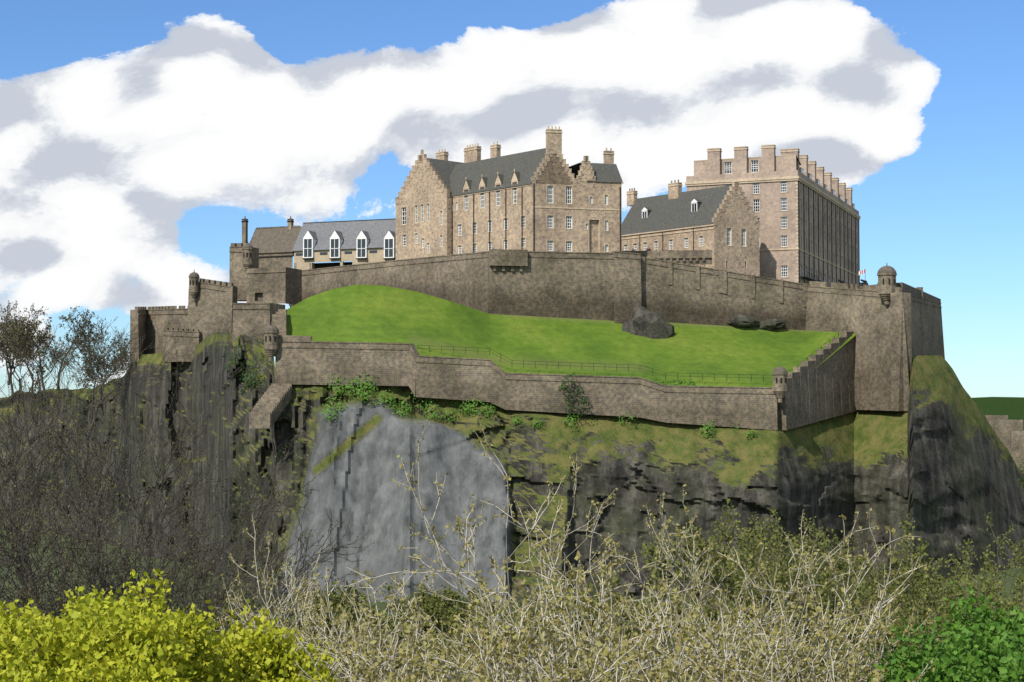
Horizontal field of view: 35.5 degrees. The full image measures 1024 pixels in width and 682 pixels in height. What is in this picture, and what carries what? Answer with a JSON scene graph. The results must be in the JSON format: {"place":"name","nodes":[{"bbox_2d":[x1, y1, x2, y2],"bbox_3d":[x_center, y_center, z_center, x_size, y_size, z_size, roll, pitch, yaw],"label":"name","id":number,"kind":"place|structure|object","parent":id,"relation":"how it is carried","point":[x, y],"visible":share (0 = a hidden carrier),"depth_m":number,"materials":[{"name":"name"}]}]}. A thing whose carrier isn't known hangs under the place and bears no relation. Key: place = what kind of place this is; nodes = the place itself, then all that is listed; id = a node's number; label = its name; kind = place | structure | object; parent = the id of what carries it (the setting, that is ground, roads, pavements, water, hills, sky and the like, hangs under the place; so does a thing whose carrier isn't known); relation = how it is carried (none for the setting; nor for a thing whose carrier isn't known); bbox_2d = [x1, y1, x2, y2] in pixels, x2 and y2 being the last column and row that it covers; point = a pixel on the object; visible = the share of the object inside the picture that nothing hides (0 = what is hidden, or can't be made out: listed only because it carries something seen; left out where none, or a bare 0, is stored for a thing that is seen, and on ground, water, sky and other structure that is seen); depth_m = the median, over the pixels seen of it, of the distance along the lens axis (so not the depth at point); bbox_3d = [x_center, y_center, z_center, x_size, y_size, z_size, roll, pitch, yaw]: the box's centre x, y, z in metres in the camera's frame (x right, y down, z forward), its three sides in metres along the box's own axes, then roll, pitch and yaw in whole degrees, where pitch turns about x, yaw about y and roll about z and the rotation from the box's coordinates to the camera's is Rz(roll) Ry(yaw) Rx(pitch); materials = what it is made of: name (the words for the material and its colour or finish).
{"place":"outdoors","nodes":[
{"label":"outdoors","id":0,"kind":"place"},
{"bbox_2d":[0,530,1023,678],"bbox_3d":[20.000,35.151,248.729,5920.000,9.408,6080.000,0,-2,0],"label":"valley ground","id":1,"kind":"structure","parent":0,"point":[1007,585],"depth_m":257.25,"materials":[{"name":"plant"}]},
{"bbox_2d":[0,568,342,681],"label":"bush","id":2,"kind":"object","parent":1,"relation":"on","point":[109,639],"visible":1,"depth_m":56.54,"materials":[{"name":"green plant"}]},
{"bbox_2d":[0,309,374,657],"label":"bare trees","id":3,"kind":"object","parent":1,"relation":"on","point":[25,574],"visible":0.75,"depth_m":113.06,"materials":[{"name":"brown plant"}]},
{"bbox_2d":[0,332,1023,604],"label":"castle rock","id":4,"kind":"object","parent":1,"relation":"on","point":[936,462],"visible":0.49,"depth_m":248.95,"materials":[{"name":"grey stone"}]},
{"bbox_2d":[0,300,129,415],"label":"skyline tree","id":5,"kind":"object","parent":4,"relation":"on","point":[10,325],"visible":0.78,"depth_m":319.06,"materials":[{"name":"brown plant"}]},
{"bbox_2d":[130,267,301,428],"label":"defence walls","id":6,"kind":"structure","parent":4,"relation":"on","point":[213,306],"depth_m":297.19,"materials":[{"name":"stone"}]},
{"bbox_2d":[229,216,301,300],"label":"building with turret","id":7,"kind":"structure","parent":4,"relation":"on","point":[268,247],"depth_m":329.43,"materials":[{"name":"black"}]},
{"bbox_2d":[320,373,756,438],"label":"ledge shrubs","id":8,"kind":"object","parent":4,"relation":"on","point":[470,407],"visible":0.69,"depth_m":248.55,"materials":[{"name":"green plant"}]},
{"bbox_2d":[219,340,1023,487],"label":"shrubs","id":9,"kind":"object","parent":4,"relation":"attached to","point":[251,381],"depth_m":254.95,"materials":[{"name":"green plant"}]},
{"bbox_2d":[207,415,941,681],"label":"plane tree wood","id":10,"kind":"object","parent":1,"relation":"on","point":[704,655],"visible":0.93,"depth_m":58.47,"materials":[{"name":"beige plant"}]},
{"bbox_2d":[205,499,1023,681],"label":"bushes","id":11,"kind":"object","parent":1,"relation":"on","point":[921,589],"visible":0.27,"depth_m":118.78,"materials":[{"name":"green plant"}]},
{"bbox_2d":[862,581,1023,681],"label":"green tree wood","id":12,"kind":"object","parent":1,"relation":"on","point":[974,650],"visible":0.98,"depth_m":57.28,"materials":[{"name":"green plant"}]},
{"bbox_2d":[0,0,1023,397],"label":"sky","id":13,"kind":"structure","parent":0,"point":[138,138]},
{"bbox_2d":[287,284,855,386],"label":"castle lawn","id":14,"kind":"structure","parent":0,"point":[386,314],"depth_m":267.77,"materials":[{"name":"green plant"}]},
{"bbox_2d":[417,322,850,381],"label":"path railing","id":15,"kind":"object","parent":14,"relation":"on","point":[535,364],"visible":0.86,"depth_m":256.40,"materials":[{"name":"grey metal"}]},
{"bbox_2d":[622,305,785,338],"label":"boulders","id":16,"kind":"object","parent":14,"relation":"on","point":[643,321],"visible":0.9,"depth_m":277.55,"materials":[{"name":"grey stone"}]},
{"bbox_2d":[263,249,944,429],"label":"castle walls","id":17,"kind":"structure","parent":0,"point":[894,329],"depth_m":275.34,"materials":[{"name":"stone"}]},
{"bbox_2d":[290,282,940,423],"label":"castle terrace ground","id":18,"kind":"structure","parent":0,"point":[906,288],"depth_m":286.10,"materials":[{"name":"grey stone"}]},
{"bbox_2d":[292,218,395,269],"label":"range building","id":19,"kind":"structure","parent":18,"relation":"on","point":[337,243],"depth_m":324.44,"materials":[{"name":"stone"}]},
{"bbox_2d":[395,126,623,259],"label":"hospital building","id":20,"kind":"structure","parent":18,"relation":"on","point":[548,198],"depth_m":290.62,"materials":[{"name":"stone"}]},
{"bbox_2d":[622,179,759,275],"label":"stone building","id":21,"kind":"structure","parent":18,"relation":"on","point":[716,227],"depth_m":305.75,"materials":[{"name":"stone"}]},
{"bbox_2d":[685,144,860,286],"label":"castle building","id":22,"kind":"structure","parent":18,"relation":"on","point":[806,212],"depth_m":317.02,"materials":[{"name":"stone"}]},
{"bbox_2d":[817,279,877,285],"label":"battery cannons","id":23,"kind":"object","parent":18,"relation":"on","point":[863,282],"visible":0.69,"depth_m":279.96,"materials":[{"name":"black metal"}]},
{"bbox_2d":[972,397,1023,472],"bbox_3d":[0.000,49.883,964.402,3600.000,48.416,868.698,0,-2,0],"label":"town backdrop","id":24,"kind":"structure","parent":0,"point":[1004,416],"depth_m":810.94,"materials":[{"name":"green stone"}]}
]}

